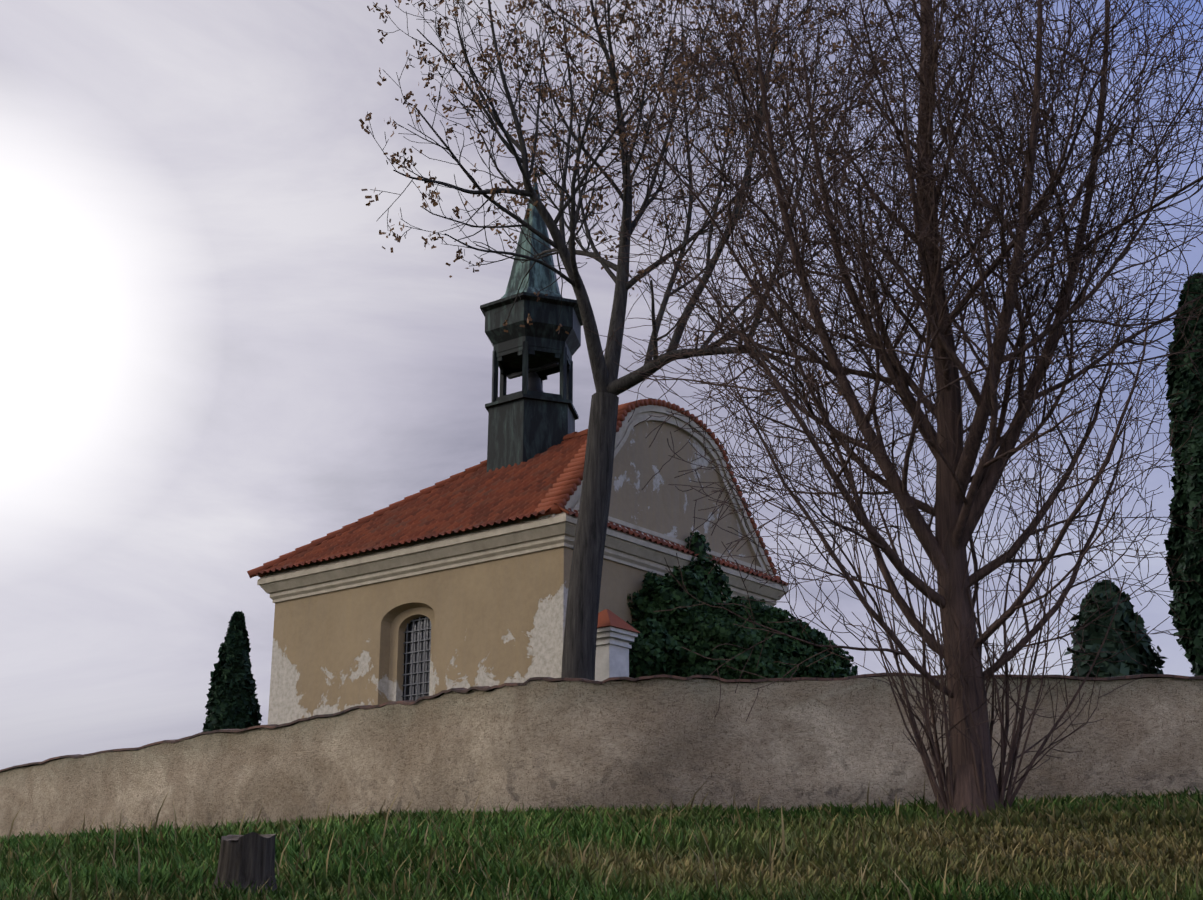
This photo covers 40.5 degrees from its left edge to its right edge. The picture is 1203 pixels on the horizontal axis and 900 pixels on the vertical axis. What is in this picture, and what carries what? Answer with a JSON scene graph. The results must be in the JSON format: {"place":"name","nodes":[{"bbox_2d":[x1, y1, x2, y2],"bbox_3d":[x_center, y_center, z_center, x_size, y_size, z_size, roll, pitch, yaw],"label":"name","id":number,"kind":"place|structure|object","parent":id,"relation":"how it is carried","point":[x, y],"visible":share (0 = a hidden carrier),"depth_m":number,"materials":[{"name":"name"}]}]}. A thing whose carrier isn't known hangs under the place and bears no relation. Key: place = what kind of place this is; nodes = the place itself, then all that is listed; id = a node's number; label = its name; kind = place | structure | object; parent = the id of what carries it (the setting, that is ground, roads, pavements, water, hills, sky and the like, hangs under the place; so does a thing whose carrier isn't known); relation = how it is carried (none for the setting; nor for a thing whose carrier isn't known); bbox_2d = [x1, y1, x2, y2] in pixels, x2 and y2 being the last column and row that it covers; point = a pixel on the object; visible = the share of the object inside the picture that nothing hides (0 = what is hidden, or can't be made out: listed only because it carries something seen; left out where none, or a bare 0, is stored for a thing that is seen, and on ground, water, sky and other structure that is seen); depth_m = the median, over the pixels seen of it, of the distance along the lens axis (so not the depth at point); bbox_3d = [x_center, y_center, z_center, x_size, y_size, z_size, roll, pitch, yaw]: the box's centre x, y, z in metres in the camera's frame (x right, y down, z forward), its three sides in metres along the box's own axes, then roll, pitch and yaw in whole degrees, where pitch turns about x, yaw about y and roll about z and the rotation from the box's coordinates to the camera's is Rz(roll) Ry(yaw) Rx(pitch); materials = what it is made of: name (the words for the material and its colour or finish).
{"place":"outdoors","nodes":[
{"label":"outdoors","id":0,"kind":"place"},
{"bbox_2d":[255,435,586,574],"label":"roof","id":1,"kind":"structure","parent":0,"point":[480,497],"depth_m":38.01,"materials":[{"name":"orange tile"}]},
{"bbox_2d":[247,429,587,577],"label":"chapel ridge tiles","id":2,"kind":"object","parent":1,"relation":"on","point":[298,550],"visible":0.31,"depth_m":39.96,"materials":[{"name":"tile"}]},
{"bbox_2d":[480,292,582,471],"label":"bell tower","id":3,"kind":"structure","parent":1,"relation":"on","point":[525,424],"depth_m":40.55,"materials":[{"name":"metal"}]},
{"bbox_2d":[500,166,562,298],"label":"spire","id":4,"kind":"structure","parent":3,"relation":"on","point":[539,279],"depth_m":41.72,"materials":[{"name":"teal metal"}]},
{"bbox_2d":[508,361,557,391],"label":"bell","id":5,"kind":"object","parent":3,"relation":"attached to","point":[534,382],"visible":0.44,"depth_m":41.09,"materials":[{"name":"grey metal"}]},
{"bbox_2d":[0,0,1202,769],"label":"sky","id":6,"kind":"structure","parent":0,"point":[216,364],"materials":[{"name":"grey"}]},
{"bbox_2d":[982,827,1183,869],"bbox_3d":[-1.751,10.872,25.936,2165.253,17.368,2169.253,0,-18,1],"label":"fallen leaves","id":7,"kind":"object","parent":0,"point":[1048,855],"depth_m":10.71,"materials":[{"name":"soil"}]},
{"bbox_2d":[202,611,262,731],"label":"thuja conifer","id":8,"kind":"object","parent":7,"relation":"on","point":[232,702],"visible":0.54,"depth_m":47.93,"materials":[{"name":"green plant"}]},
{"bbox_2d":[212,832,276,897],"bbox_3d":[-1.652,1.976,7.575,0.497,0.377,0.369,0,-18,1],"label":"tree stump","id":9,"kind":"object","parent":7,"relation":"on","point":[244,860],"visible":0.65,"depth_m":7.50,"materials":[{"name":"wood"}]},
{"bbox_2d":[222,834,274,840],"bbox_3d":[-1.649,1.825,7.624,0.249,0.058,0.232,0,-18,1],"label":"stump top","id":10,"kind":"object","parent":9,"relation":"attached to","point":[231,837],"visible":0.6,"depth_m":7.60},
{"bbox_2d":[268,547,732,724],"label":"chapel walls","id":11,"kind":"structure","parent":7,"relation":"on","point":[498,622],"depth_m":35.83,"materials":[{"name":"beige paint"}]},
{"bbox_2d":[255,471,465,577],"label":"roof tiles","id":12,"kind":"object","parent":11,"relation":"on","point":[262,575],"visible":0.12,"depth_m":39.58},
{"bbox_2d":[401,617,430,699],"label":"chapel window bars","id":13,"kind":"object","parent":11,"relation":"attached to","point":[412,652],"visible":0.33,"depth_m":36.36,"materials":[{"name":"grey metal"}]},
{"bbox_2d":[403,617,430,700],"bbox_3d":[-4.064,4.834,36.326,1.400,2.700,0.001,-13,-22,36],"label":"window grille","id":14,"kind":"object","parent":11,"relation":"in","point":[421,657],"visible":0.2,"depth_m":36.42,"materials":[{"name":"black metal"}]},
{"bbox_2d":[257,508,788,606],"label":"cornice","id":15,"kind":"structure","parent":11,"relation":"attached to","point":[512,538],"depth_m":36.26,"materials":[{"name":"beige paint"}]},
{"bbox_2d":[554,503,787,585],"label":"chapel gable ledge tiles","id":16,"kind":"object","parent":15,"relation":"on","point":[629,531],"visible":0.69,"depth_m":36.64,"materials":[{"name":"tile"}]},
{"bbox_2d":[538,420,757,565],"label":"gable wall","id":17,"kind":"structure","parent":11,"relation":"on","point":[638,463],"depth_m":37.53,"materials":[{"name":"beige paint"}]},
{"bbox_2d":[534,399,779,578],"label":"gable roof tiles","id":18,"kind":"object","parent":17,"relation":"on","point":[563,489],"visible":0.44,"depth_m":35.47,"materials":[{"name":"tile"}]},
{"bbox_2d":[565,405,773,576],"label":"gable molding","id":19,"kind":"structure","parent":17,"relation":"attached to","point":[642,413],"depth_m":38.30,"materials":[{"name":"beige paint"}]},
{"bbox_2d":[0,676,1202,838],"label":"cemetery wall","id":20,"kind":"structure","parent":7,"relation":"on","point":[653,742],"depth_m":29.66,"materials":[{"name":"grey concrete"}]},
{"bbox_2d":[0,672,1202,771],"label":"wall coping","id":21,"kind":"object","parent":20,"relation":"on","point":[548,679],"depth_m":30.30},
{"bbox_2d":[0,771,1202,899],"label":"grass","id":22,"kind":"structure","parent":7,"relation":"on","point":[922,850],"depth_m":9.27,"materials":[{"name":"green plant"}]},
{"bbox_2d":[595,626,637,680],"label":"stone pier","id":23,"kind":"structure","parent":7,"relation":"on","point":[613,646],"depth_m":32.34,"materials":[{"name":"paint"}]},
{"bbox_2d":[597,609,639,632],"bbox_3d":[0.101,3.444,32.855,0.990,0.465,0.990,-13,-22,36],"label":"pillar cap","id":24,"kind":"object","parent":23,"relation":"on","point":[607,617],"visible":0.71,"depth_m":32.60,"materials":[{"name":"orange tile"}]},
{"bbox_2d":[367,0,912,679],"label":"ash tree","id":25,"kind":"object","parent":7,"relation":"on","point":[579,642],"visible":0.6,"depth_m":33.33,"materials":[{"name":"brown plant"}]},
{"bbox_2d":[359,0,916,408],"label":"leaves","id":26,"kind":"object","parent":25,"relation":"attached to","point":[544,95],"visible":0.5,"depth_m":34.84,"materials":[{"name":"brown plant"}]},
{"bbox_2d":[626,531,857,679],"bbox_3d":[2.856,3.957,36.145,5.773,4.663,4.799,0,-18,1],"label":"ivy bush","id":27,"kind":"object","parent":7,"relation":"on","point":[703,630],"depth_m":34.56,"materials":[{"name":"green plant"}]},
{"bbox_2d":[519,0,1202,816],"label":"plum tree","id":28,"kind":"object","parent":7,"relation":"on","point":[957,646],"visible":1,"depth_m":15.26,"materials":[{"name":"brown plant"}]},
{"bbox_2d":[1064,579,1168,677],"bbox_3d":[11.210,5.789,35.639,2.453,6.080,2.446,0,-18,1],"label":"conifer","id":29,"kind":"object","parent":7,"relation":"on","point":[1141,651],"visible":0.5,"depth_m":35.61,"materials":[{"name":"green plant"}]},
{"bbox_2d":[1163,272,1202,675],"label":"tall conifer","id":30,"kind":"object","parent":7,"relation":"on","point":[1186,498],"visible":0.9,"depth_m":41.12,"materials":[{"name":"green plant"}]}
]}

